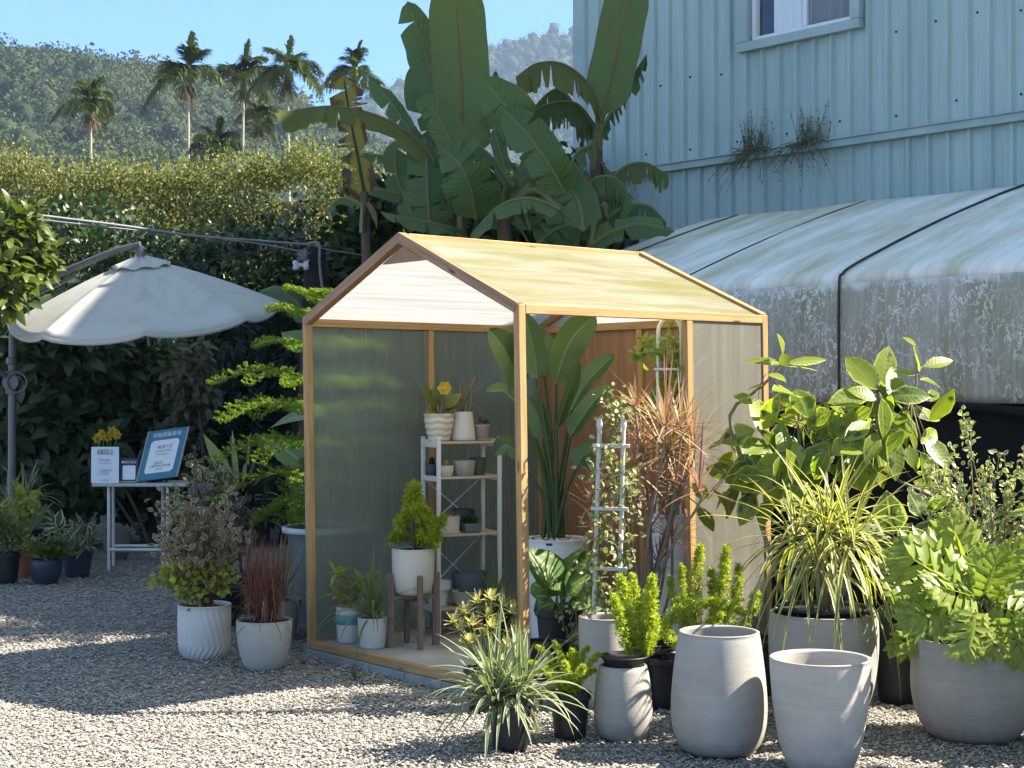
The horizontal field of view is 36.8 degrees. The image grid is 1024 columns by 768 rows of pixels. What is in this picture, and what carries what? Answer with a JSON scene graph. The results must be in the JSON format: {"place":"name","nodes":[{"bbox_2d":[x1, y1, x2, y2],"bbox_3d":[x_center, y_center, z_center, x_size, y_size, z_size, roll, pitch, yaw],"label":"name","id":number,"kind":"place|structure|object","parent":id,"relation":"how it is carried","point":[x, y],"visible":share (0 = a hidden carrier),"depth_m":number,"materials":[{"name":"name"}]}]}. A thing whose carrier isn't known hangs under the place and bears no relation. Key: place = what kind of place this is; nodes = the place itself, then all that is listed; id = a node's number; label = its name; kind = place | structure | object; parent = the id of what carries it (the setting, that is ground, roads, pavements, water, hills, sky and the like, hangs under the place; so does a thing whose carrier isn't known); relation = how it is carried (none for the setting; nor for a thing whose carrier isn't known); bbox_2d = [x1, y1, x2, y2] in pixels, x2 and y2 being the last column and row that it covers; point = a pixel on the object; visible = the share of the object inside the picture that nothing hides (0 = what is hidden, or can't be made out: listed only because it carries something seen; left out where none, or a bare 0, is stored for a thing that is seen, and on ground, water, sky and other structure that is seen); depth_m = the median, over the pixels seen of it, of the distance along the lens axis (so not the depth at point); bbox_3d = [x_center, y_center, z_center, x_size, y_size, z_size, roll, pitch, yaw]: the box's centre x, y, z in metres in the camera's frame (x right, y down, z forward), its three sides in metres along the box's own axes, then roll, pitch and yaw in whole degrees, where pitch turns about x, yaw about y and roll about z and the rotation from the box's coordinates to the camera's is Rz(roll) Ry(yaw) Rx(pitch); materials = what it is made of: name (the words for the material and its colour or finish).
{"place":"outdoors","nodes":[
{"label":"outdoors","id":0,"kind":"place"},
{"bbox_2d":[139,516,160,541],"bbox_3d":[-3.593,1.337,15.372,0.260,0.572,0.188,0,0,0],"label":"rock","id":1,"kind":"object","parent":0,"point":[151,530],"visible":0.11,"depth_m":15.30,"materials":[{"name":"stone"}]},
{"bbox_2d":[58,115,278,190],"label":"hills","id":2,"kind":"structure","parent":0,"point":[273,145],"depth_m":393.69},
{"bbox_2d":[0,31,404,206],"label":"forest","id":3,"kind":"object","parent":2,"relation":"on","point":[36,85],"visible":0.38,"depth_m":379.52,"materials":[{"name":"plant"}]},
{"bbox_2d":[0,0,572,105],"label":"sky","id":4,"kind":"structure","parent":0,"point":[322,29],"materials":[{"name":"blue"}]},
{"bbox_2d":[384,44,572,157],"bbox_3d":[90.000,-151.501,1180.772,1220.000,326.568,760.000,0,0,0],"label":"hills","id":5,"kind":"structure","parent":0,"point":[522,62],"depth_m":1363.25,"materials":[{"name":"plant"}]},
{"bbox_2d":[336,20,572,172],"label":"forest","id":6,"kind":"object","parent":5,"relation":"on","point":[525,49],"visible":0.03,"depth_m":1363.54,"materials":[{"name":"plant"}]},
{"bbox_2d":[0,504,1023,767],"bbox_3d":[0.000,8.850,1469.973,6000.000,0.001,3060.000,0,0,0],"label":"ground","id":7,"kind":"structure","parent":0,"point":[316,668],"depth_m":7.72,"materials":[{"name":"gravel"}]},
{"bbox_2d":[0,498,33,584],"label":"potted bush","id":8,"kind":"object","parent":7,"relation":"on","point":[9,564],"visible":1,"depth_m":11.97,"materials":[{"name":"green plant"}]},
{"bbox_2d":[0,480,40,577],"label":"potted sapling","id":9,"kind":"object","parent":7,"relation":"on","point":[21,491],"visible":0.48,"depth_m":12.37,"materials":[{"name":"plant"}]},
{"bbox_2d":[3,502,53,548],"bbox_3d":[-4.088,1.264,12.938,0.426,0.608,0.216,0,0,7],"label":"canna","id":10,"kind":"object","parent":7,"relation":"on","point":[35,519],"visible":0.24,"depth_m":12.86,"materials":[{"name":"green plant"}]},
{"bbox_2d":[0,460,64,551],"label":"striped spider plant","id":11,"kind":"object","parent":7,"relation":"on","point":[35,532],"visible":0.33,"depth_m":13.41,"materials":[{"name":"green plant"}]},
{"bbox_2d":[0,188,69,328],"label":"overhanging tree","id":12,"kind":"object","parent":7,"relation":"on","point":[25,274],"visible":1,"depth_m":12.45,"materials":[{"name":"green plant"}]},
{"bbox_2d":[27,535,78,584],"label":"potted groundcover","id":13,"kind":"object","parent":7,"relation":"on","point":[46,568],"visible":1,"depth_m":11.94,"materials":[{"name":"blue ceramic"}]},
{"bbox_2d":[34,507,71,557],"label":"white edged plant","id":14,"kind":"object","parent":7,"relation":"on","point":[50,521],"visible":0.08,"depth_m":12.91,"materials":[{"name":"green plant"}]},
{"bbox_2d":[54,514,86,548],"bbox_3d":[-4.188,1.418,14.590,0.305,0.424,0.200,0,0,0],"label":"rock","id":15,"kind":"object","parent":7,"relation":"on","point":[74,519],"visible":0.25,"depth_m":14.51,"materials":[{"name":"stone"}]},
{"bbox_2d":[47,513,105,577],"bbox_3d":[-3.520,1.306,12.443,0.440,0.513,0.393,0,0,0],"label":"potted variegated ginger","id":16,"kind":"object","parent":7,"relation":"on","point":[78,565],"visible":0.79,"depth_m":12.39,"materials":[{"name":"plant"}]},
{"bbox_2d":[50,76,115,167],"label":"areca palm","id":17,"kind":"object","parent":7,"relation":"on","point":[93,103],"visible":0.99,"depth_m":59.88,"materials":[{"name":"green plant"}]},
{"bbox_2d":[0,278,217,542],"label":"broadleaf shrub","id":18,"kind":"object","parent":7,"relation":"on","point":[95,389],"visible":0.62,"depth_m":14.72,"materials":[{"name":"green plant"}]},
{"bbox_2d":[103,523,130,559],"bbox_3d":[-3.525,1.430,13.740,0.252,0.386,0.171,0,0,0],"label":"rock","id":19,"kind":"object","parent":7,"relation":"on","point":[122,535],"visible":0.68,"depth_m":13.68,"materials":[{"name":"stone"}]},
{"bbox_2d":[0,241,279,557],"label":"cantilever umbrella","id":20,"kind":"object","parent":7,"relation":"on","point":[140,294],"visible":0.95,"depth_m":12.67,"materials":[{"name":"fabric"}]},
{"bbox_2d":[92,480,188,569],"bbox_3d":[-3.126,1.200,13.114,0.798,0.732,0.440,0,0,0],"label":"folding table","id":21,"kind":"object","parent":7,"relation":"on","point":[162,485],"visible":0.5,"depth_m":12.94,"materials":[{"name":"white paint"}]},
{"bbox_2d":[91,447,118,482],"bbox_3d":[-3.427,0.681,12.960,0.248,0.303,0.065,0,0,0],"label":"notice stand","id":22,"kind":"object","parent":21,"relation":"on","point":[104,464],"visible":1,"depth_m":12.96,"materials":[{"name":"white paper"}]},
{"bbox_2d":[92,426,121,446],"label":"potted daffodils","id":23,"kind":"object","parent":21,"relation":"on","point":[112,432],"visible":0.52,"depth_m":13.12,"materials":[{"name":"yellow plant"}]},
{"bbox_2d":[120,458,138,482],"bbox_3d":[-3.235,0.731,12.997,0.163,0.207,0.062,0,0,0],"label":"payment stand","id":24,"kind":"object","parent":21,"relation":"on","point":[128,470],"visible":1,"depth_m":12.99,"materials":[{"name":"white plastic"}]},
{"bbox_2d":[136,426,189,527],"bbox_3d":[-2.940,0.800,13.009,0.426,0.884,0.191,0,0,8],"label":"opening hours sign","id":25,"kind":"object","parent":21,"relation":"on","point":[163,453],"visible":1,"depth_m":12.97,"materials":[{"name":"plastic"}]},
{"bbox_2d":[26,409,304,547],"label":"leafy undergrowth","id":26,"kind":"object","parent":7,"relation":"on","point":[151,492],"visible":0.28,"depth_m":14.65,"materials":[{"name":"green plant"}]},
{"bbox_2d":[1,187,333,421],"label":"climbing vine","id":27,"kind":"object","parent":7,"relation":"on","point":[200,249],"visible":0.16,"depth_m":17.04,"materials":[{"name":"green plant"}]},
{"bbox_2d":[139,30,225,203],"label":"areca palm","id":28,"kind":"object","parent":7,"relation":"on","point":[190,53],"visible":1,"depth_m":57.83,"materials":[{"name":"green plant"}]},
{"bbox_2d":[143,335,227,549],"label":"pale leaf shrub","id":29,"kind":"object","parent":7,"relation":"on","point":[187,404],"visible":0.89,"depth_m":14.55,"materials":[{"name":"green plant"}]},
{"bbox_2d":[144,481,250,660],"bbox_3d":[-1.791,1.044,8.664,0.584,0.999,0.487,0,0,-29],"label":"potted pink shrub","id":30,"kind":"object","parent":7,"relation":"on","point":[200,619],"visible":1,"depth_m":8.60,"materials":[{"name":"grey plant"}]},
{"bbox_2d":[163,445,258,626],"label":"potted silver shrub","id":31,"kind":"object","parent":7,"relation":"on","point":[234,599],"visible":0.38,"depth_m":9.78,"materials":[{"name":"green plant"}]},
{"bbox_2d":[188,116,247,197],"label":"areca palm","id":32,"kind":"object","parent":7,"relation":"on","point":[213,139],"visible":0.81,"depth_m":55.94,"materials":[{"name":"green plant"}]},
{"bbox_2d":[156,303,299,542],"bbox_3d":[-2.825,0.344,15.535,2.005,2.710,1.411,0,0,0],"label":"feathery shrub","id":33,"kind":"object","parent":7,"relation":"on","point":[240,355],"visible":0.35,"depth_m":15.29,"materials":[{"name":"teal plant"}]},
{"bbox_2d":[196,432,281,614],"bbox_3d":[-1.799,0.930,10.329,0.762,1.243,0.706,0,0,0],"label":"potted cordyline","id":34,"kind":"object","parent":7,"relation":"on","point":[213,450],"visible":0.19,"depth_m":10.30,"materials":[{"name":"plant"}]},
{"bbox_2d":[212,39,281,203],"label":"areca palm","id":35,"kind":"object","parent":7,"relation":"on","point":[241,71],"visible":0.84,"depth_m":59.97,"materials":[{"name":"green plant"}]},
{"bbox_2d":[233,96,278,204],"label":"areca palm","id":36,"kind":"object","parent":7,"relation":"on","point":[260,123],"visible":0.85,"depth_m":62.02,"materials":[{"name":"green plant"}]},
{"bbox_2d":[210,523,318,671],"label":"potted red grass","id":37,"kind":"object","parent":7,"relation":"on","point":[264,634],"depth_m":8.25,"materials":[{"name":"ceramic"}]},
{"bbox_2d":[226,527,305,639],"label":"potted striped grass","id":38,"kind":"object","parent":7,"relation":"on","point":[296,603],"depth_m":9.29,"materials":[{"name":"plant"}]},
{"bbox_2d":[205,283,333,630],"bbox_3d":[-1.213,0.456,9.824,1.442,2.185,1.437,0,0,0],"label":"potted norfolk pine","id":39,"kind":"object","parent":7,"relation":"on","point":[297,537],"visible":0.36,"depth_m":9.62,"materials":[{"name":"plant"}]},
{"bbox_2d":[256,330,304,522],"bbox_3d":[-1.422,0.578,11.201,0.748,1.962,0.581,0,0,42],"label":"elephant ear","id":40,"kind":"object","parent":7,"relation":"on","point":[291,457],"visible":0.1,"depth_m":11.21},
{"bbox_2d":[243,34,324,201],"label":"areca palm","id":41,"kind":"object","parent":7,"relation":"on","point":[270,74],"visible":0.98,"depth_m":56.80,"materials":[{"name":"green plant"}]},
{"bbox_2d":[0,127,572,512],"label":"hedge","id":42,"kind":"object","parent":7,"relation":"on","point":[138,186],"visible":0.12,"depth_m":19.55,"materials":[{"name":"green plant"}]},
{"bbox_2d":[259,285,334,523],"bbox_3d":[-2.065,0.294,15.153,0.897,2.564,0.430,0,0,0],"label":"young banana","id":43,"kind":"object","parent":7,"relation":"on","point":[280,294],"visible":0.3,"depth_m":15.21,"materials":[{"name":"green plant"}]},
{"bbox_2d":[278,241,326,544],"bbox_3d":[-2.070,0.098,15.138,0.477,2.981,0.357,0,0,0],"label":"utility pole","id":44,"kind":"object","parent":7,"relation":"on","point":[314,274],"visible":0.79,"depth_m":15.11,"materials":[{"name":"brown wood"}]},
{"bbox_2d":[36,219,310,253],"bbox_3d":[-3.429,-1.406,14.250,3.295,0.272,0.137,0,0,-29],"label":"cable","id":45,"kind":"object","parent":44,"relation":"attached to","point":[165,233],"visible":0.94,"depth_m":14.20,"materials":[{"name":"metal"}]},
{"bbox_2d":[42,214,310,245],"bbox_3d":[-3.414,-1.481,14.219,3.299,0.265,0.184,0,0,-28],"label":"cable","id":46,"kind":"object","parent":44,"relation":"attached to","point":[161,231],"visible":0.81,"depth_m":14.37,"materials":[{"name":"metal"}]},
{"bbox_2d":[177,247,372,264],"bbox_3d":[-2.162,-1.266,15.240,2.186,0.220,0.607,0,0,-27],"label":"cable","id":47,"kind":"object","parent":44,"relation":"attached to","point":[264,251],"visible":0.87,"depth_m":15.08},
{"bbox_2d":[248,241,357,267],"bbox_3d":[-2.165,-1.294,15.047,2.752,0.260,0.289,0,0,-38],"label":"cable","id":48,"kind":"object","parent":44,"relation":"attached to","point":[308,259],"visible":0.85,"depth_m":15.03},
{"bbox_2d":[315,39,386,106],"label":"areca palm","id":49,"kind":"object","parent":7,"relation":"on","point":[354,72],"visible":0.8,"depth_m":59.83,"materials":[{"name":"green plant"}]},
{"bbox_2d":[327,75,376,263],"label":"banana plant","id":50,"kind":"object","parent":7,"relation":"on","point":[363,175],"visible":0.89,"depth_m":13.02,"materials":[{"name":"green plant"}]},
{"bbox_2d":[274,0,501,237],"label":"banana plant","id":51,"kind":"object","parent":7,"relation":"on","point":[445,44],"visible":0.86,"depth_m":13.36,"materials":[{"name":"green plant"}]},
{"bbox_2d":[295,141,638,293],"bbox_3d":[-0.411,-0.519,16.660,3.839,4.225,3.065,0,0,-35],"label":"dark thicket","id":52,"kind":"object","parent":7,"relation":"on","point":[345,233],"visible":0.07,"depth_m":16.21,"materials":[{"name":"green plant"}]},
{"bbox_2d":[444,588,517,713],"bbox_3d":[-0.141,1.241,7.221,0.379,0.591,0.343,0,0,16],"label":"potted croton","id":53,"kind":"object","parent":7,"relation":"on","point":[470,637],"visible":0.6,"depth_m":7.21,"materials":[{"name":"plant"}]},
{"bbox_2d":[405,591,609,765],"bbox_3d":[-0.007,1.277,6.481,0.865,0.845,0.755,0,0,0],"label":"potted flax lily","id":54,"kind":"object","parent":7,"relation":"on","point":[510,713],"visible":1,"depth_m":6.37,"materials":[{"name":"plant"}]},
{"bbox_2d":[458,71,600,242],"bbox_3d":[-0.137,-0.626,12.814,1.146,4.385,1.837,0,0,-26],"label":"banana plant","id":55,"kind":"object","parent":7,"relation":"on","point":[547,170],"visible":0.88,"depth_m":12.39,"materials":[{"name":"green plant"}]},
{"bbox_2d":[302,232,771,708],"bbox_3d":[0.113,0.409,8.529,1.792,2.387,1.953,0,0,-39],"label":"greenhouse","id":56,"kind":"object","parent":7,"relation":"on","point":[392,323],"visible":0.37,"depth_m":8.79,"materials":[{"name":"brown wood"}]},
{"bbox_2d":[318,560,378,643],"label":"potted yellow shrub","id":57,"kind":"object","parent":56,"relation":"on","point":[350,635],"visible":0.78,"depth_m":8.63,"materials":[{"name":"green plant"}]},
{"bbox_2d":[306,543,427,668],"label":"potted ponytail grass","id":58,"kind":"object","parent":56,"relation":"on","point":[372,630],"depth_m":8.44,"materials":[{"name":"white ceramic"}]},
{"bbox_2d":[386,572,439,649],"bbox_3d":[-0.548,1.252,8.544,0.230,0.404,0.230,0,0,25],"label":"plant stand","id":59,"kind":"object","parent":56,"relation":"on","point":[434,595],"visible":0.91,"depth_m":8.50,"materials":[{"name":"brown wood"}]},
{"bbox_2d":[386,478,448,595],"bbox_3d":[-0.526,0.846,8.573,0.362,0.648,0.301,0,0,0],"label":"potted lemon cypress","id":60,"kind":"object","parent":59,"relation":"on","point":[410,564],"visible":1,"depth_m":8.48,"materials":[{"name":"plant"}]},
{"bbox_2d":[421,436,501,637],"bbox_3d":[-0.297,0.882,9.003,0.407,1.150,0.258,0,0,-26],"label":"plant shelf","id":61,"kind":"object","parent":56,"relation":"on","point":[437,479],"visible":0.48,"depth_m":8.97,"materials":[{"name":"white metal"}]},
{"bbox_2d":[426,457,435,475],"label":"potted column cactus","id":62,"kind":"object","parent":61,"relation":"on","point":[431,468],"visible":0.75,"depth_m":8.93,"materials":[{"name":"blue ceramic"}]},
{"bbox_2d":[428,579,450,606],"bbox_3d":[-0.431,1.217,8.940,0.154,0.145,0.154,0,0,0],"label":"empty rimmed pot","id":63,"kind":"object","parent":61,"relation":"on","point":[445,586],"visible":0.51,"depth_m":8.90,"materials":[{"name":"ceramic"}]},
{"bbox_2d":[418,382,461,440],"bbox_3d":[-0.417,0.159,8.931,0.263,0.345,0.185,0,0,-25],"label":"potted yellow orchid","id":64,"kind":"object","parent":61,"relation":"on","point":[438,422],"visible":0.95,"depth_m":8.88,"materials":[{"name":"beige ceramic"}]},
{"bbox_2d":[441,459,453,475],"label":"potted column cactus","id":65,"kind":"object","parent":61,"relation":"on","point":[447,469],"visible":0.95,"depth_m":8.87,"materials":[{"name":"beige ceramic"}]},
{"bbox_2d":[441,509,461,533],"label":"potted succulents","id":66,"kind":"object","parent":61,"relation":"on","point":[453,525],"visible":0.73,"depth_m":8.87,"materials":[{"name":"beige ceramic"}]},
{"bbox_2d":[451,508,474,531],"bbox_3d":[-0.290,0.800,9.065,0.142,0.129,0.142,0,0,0],"label":"empty blue pot","id":67,"kind":"object","parent":61,"relation":"on","point":[466,511],"visible":0.4,"depth_m":9.01,"materials":[{"name":"blue ceramic"}]},
{"bbox_2d":[450,376,476,440],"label":"potted stick cactus","id":68,"kind":"object","parent":61,"relation":"on","point":[463,429],"visible":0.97,"depth_m":8.95,"materials":[{"name":"white ceramic"}]},
{"bbox_2d":[453,460,475,475],"bbox_3d":[-0.279,0.489,8.961,0.136,0.090,0.136,0,0,0],"label":"empty bowl pot","id":69,"kind":"object","parent":61,"relation":"on","point":[464,467],"visible":1,"depth_m":8.91,"materials":[{"name":"ceramic"}]},
{"bbox_2d":[452,589,481,606],"bbox_3d":[-0.261,1.245,8.944,0.178,0.089,0.178,0,0,0],"label":"empty bowl","id":70,"kind":"object","parent":61,"relation":"on","point":[459,597],"visible":0.68,"depth_m":8.88,"materials":[{"name":"ceramic"}]},
{"bbox_2d":[451,569,487,603],"bbox_3d":[-0.250,1.198,9.082,0.222,0.184,0.222,0,0,0],"label":"empty tub","id":71,"kind":"object","parent":61,"relation":"on","point":[467,580],"visible":0.6,"depth_m":9.00,"materials":[{"name":"grey ceramic"}]},
{"bbox_2d":[462,514,480,532],"bbox_3d":[-0.237,0.809,8.949,0.104,0.110,0.086,0,0,-26],"label":"potted bonsai","id":72,"kind":"object","parent":61,"relation":"on","point":[470,526],"visible":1,"depth_m":8.93,"materials":[{"name":"grey ceramic"}]},
{"bbox_2d":[470,457,485,474],"bbox_3d":[-0.201,0.484,9.076,0.102,0.102,0.102,0,0,0],"label":"empty cup pot","id":73,"kind":"object","parent":61,"relation":"on","point":[480,464],"visible":0.69,"depth_m":9.04,"materials":[{"name":"green ceramic"}]},
{"bbox_2d":[474,415,491,440],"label":"potted rosette succulent","id":74,"kind":"object","parent":61,"relation":"on","point":[482,432],"visible":1,"depth_m":9.00,"materials":[{"name":"ceramic"}]},
{"bbox_2d":[466,557,517,640],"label":"potted spider grass","id":75,"kind":"object","parent":56,"relation":"on","point":[496,601],"depth_m":8.80,"materials":[{"name":"green plant"}]},
{"bbox_2d":[530,638,568,680],"bbox_3d":[0.154,1.406,7.607,0.254,0.264,0.254,0,0,0],"label":"nursery pot","id":76,"kind":"object","parent":56,"relation":"on","point":[548,643],"visible":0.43,"depth_m":7.53,"materials":[{"name":"black plastic"}]},
{"bbox_2d":[486,314,614,637],"bbox_3d":[0.213,0.527,8.487,0.710,1.855,0.537,0,0,0],"label":"potted bird of paradise","id":77,"kind":"object","parent":56,"relation":"on","point":[557,358],"visible":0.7,"depth_m":8.47,"materials":[{"name":"plant"}]},
{"bbox_2d":[529,547,603,651],"bbox_3d":[0.275,1.145,7.904,0.401,0.614,0.292,0,0,0],"label":"potted dieffenbachia","id":78,"kind":"object","parent":56,"relation":"on","point":[553,574],"visible":0.77,"depth_m":7.87,"materials":[{"name":"plant"}]},
{"bbox_2d":[554,555,616,660],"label":"potted cream vine","id":79,"kind":"object","parent":56,"relation":"on","point":[582,605],"visible":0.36,"depth_m":7.61,"materials":[{"name":"green plant"}]},
{"bbox_2d":[611,320,685,636],"bbox_3d":[0.772,0.548,8.026,0.306,1.808,0.518,0,0,43],"label":"arched trellis","id":80,"kind":"object","parent":56,"relation":"on","point":[658,355],"visible":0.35,"depth_m":8.02,"materials":[{"name":"white plastic"}]},
{"bbox_2d":[528,639,602,741],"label":"potted foxtail fern","id":81,"kind":"object","parent":7,"relation":"on","point":[561,725],"visible":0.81,"depth_m":6.60,"materials":[{"name":"black plastic"}]},
{"bbox_2d":[516,0,648,247],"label":"banana plant","id":82,"kind":"object","parent":7,"relation":"on","point":[610,84],"visible":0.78,"depth_m":14.47,"materials":[{"name":"green plant"}]},
{"bbox_2d":[532,161,673,249],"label":"banana plant","id":83,"kind":"object","parent":7,"relation":"on","point":[608,227],"visible":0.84,"depth_m":13.08,"materials":[{"name":"green plant"}]},
{"bbox_2d":[570,382,646,709],"bbox_3d":[0.458,0.763,7.322,0.371,1.547,0.292,0,0,0],"label":"climbing plant","id":84,"kind":"object","parent":7,"relation":"on","point":[596,631],"visible":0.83,"depth_m":7.29,"materials":[{"name":"plant"}]},
{"bbox_2d":[594,572,661,741],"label":"potted foxtail fern","id":85,"kind":"object","parent":7,"relation":"on","point":[623,710],"visible":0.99,"depth_m":6.60,"materials":[{"name":"grey ceramic"}]},
{"bbox_2d":[566,339,739,653],"bbox_3d":[0.707,0.650,7.609,0.914,1.776,0.837,0,0,17],"label":"potted tricolour dracaena","id":86,"kind":"object","parent":7,"relation":"on","point":[677,478],"visible":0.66,"depth_m":7.58,"materials":[{"name":"plant"}]},
{"bbox_2d":[645,653,674,710],"bbox_3d":[0.734,1.415,7.293,0.212,0.244,0.212,0,0,0],"label":"nursery pot","id":87,"kind":"object","parent":7,"relation":"on","point":[660,670],"visible":0.52,"depth_m":7.22,"materials":[{"name":"black plastic"}]},
{"bbox_2d":[657,542,763,659],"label":"potted foxtail fern","id":88,"kind":"object","parent":7,"relation":"on","point":[714,601],"visible":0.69,"depth_m":7.31,"materials":[{"name":"plant"}]},
{"bbox_2d":[671,625,767,758],"bbox_3d":[0.858,1.277,6.380,0.398,0.509,0.398,0,0,0],"label":"planter","id":89,"kind":"object","parent":7,"relation":"on","point":[719,705],"visible":1,"depth_m":6.22,"materials":[{"name":"concrete"}]},
{"bbox_2d":[760,634,771,697],"bbox_3d":[1.210,1.396,7.607,0.254,0.284,0.254,0,0,0],"label":"nursery pot","id":90,"kind":"object","parent":7,"relation":"on","point":[765,650],"visible":0.07,"depth_m":7.51,"materials":[{"name":"black plastic"}]},
{"bbox_2d":[556,184,1023,624],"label":"tarpaulin tent","id":91,"kind":"object","parent":7,"relation":"on","point":[939,275],"visible":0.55,"depth_m":9.93,"materials":[{"name":"grey fabric"}]},
{"bbox_2d":[573,0,1023,249],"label":"metal building","id":92,"kind":"structure","parent":7,"relation":"on","point":[925,97],"depth_m":14.56,"materials":[{"name":"blue metal"}]},
{"bbox_2d":[708,108,789,195],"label":"weed tuft","id":93,"kind":"object","parent":92,"relation":"attached to","point":[750,147],"visible":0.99,"depth_m":15.00,"materials":[{"name":"plant"}]},
{"bbox_2d":[735,0,864,53],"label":"window","id":94,"kind":"structure","parent":92,"relation":"in","point":[759,24],"depth_m":14.85,"materials":[{"name":"white glass"}]},
{"bbox_2d":[763,100,839,190],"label":"weed tuft","id":95,"kind":"object","parent":92,"relation":"attached to","point":[810,140],"visible":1,"depth_m":14.49,"materials":[{"name":"plant"}]},
{"bbox_2d":[688,446,929,702],"bbox_3d":[1.429,0.934,6.900,1.040,1.328,0.983,0,0,-26],"label":"potted dracaena","id":96,"kind":"object","parent":7,"relation":"on","point":[828,618],"visible":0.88,"depth_m":6.80,"materials":[{"name":"plant"}]},
{"bbox_2d":[769,649,871,767],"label":"planter","id":97,"kind":"object","parent":7,"relation":"on","point":[820,698],"visible":1,"depth_m":5.95,"materials":[{"name":"concrete"}]},
{"bbox_2d":[692,334,954,600],"bbox_3d":[1.583,0.643,7.703,1.319,1.791,0.656,0,0,0],"label":"rubber plant","id":98,"kind":"object","parent":7,"relation":"on","point":[846,428],"visible":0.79,"depth_m":7.64,"materials":[{"name":"green plant"}]},
{"bbox_2d":[851,490,972,706],"bbox_3d":[1.879,1.017,7.345,0.485,1.040,0.475,0,0,38],"label":"variegated rubber plant","id":99,"kind":"object","parent":7,"relation":"on","point":[890,688],"visible":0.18,"depth_m":7.32,"materials":[{"name":"green plant"}]},
{"bbox_2d":[876,505,1023,744],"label":"potted philodendron","id":100,"kind":"object","parent":7,"relation":"on","point":[967,675],"visible":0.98,"depth_m":6.50,"materials":[{"name":"plant"}]},
{"bbox_2d":[907,405,1023,632],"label":"variegated bush","id":101,"kind":"object","parent":7,"relation":"on","point":[988,524],"visible":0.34,"depth_m":7.39,"materials":[{"name":"green plant"}]},
{"bbox_2d":[1003,471,1023,614],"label":"potted shrub","id":102,"kind":"object","parent":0,"point":[1017,584],"visible":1,"depth_m":6.04,"materials":[{"name":"green plant"}]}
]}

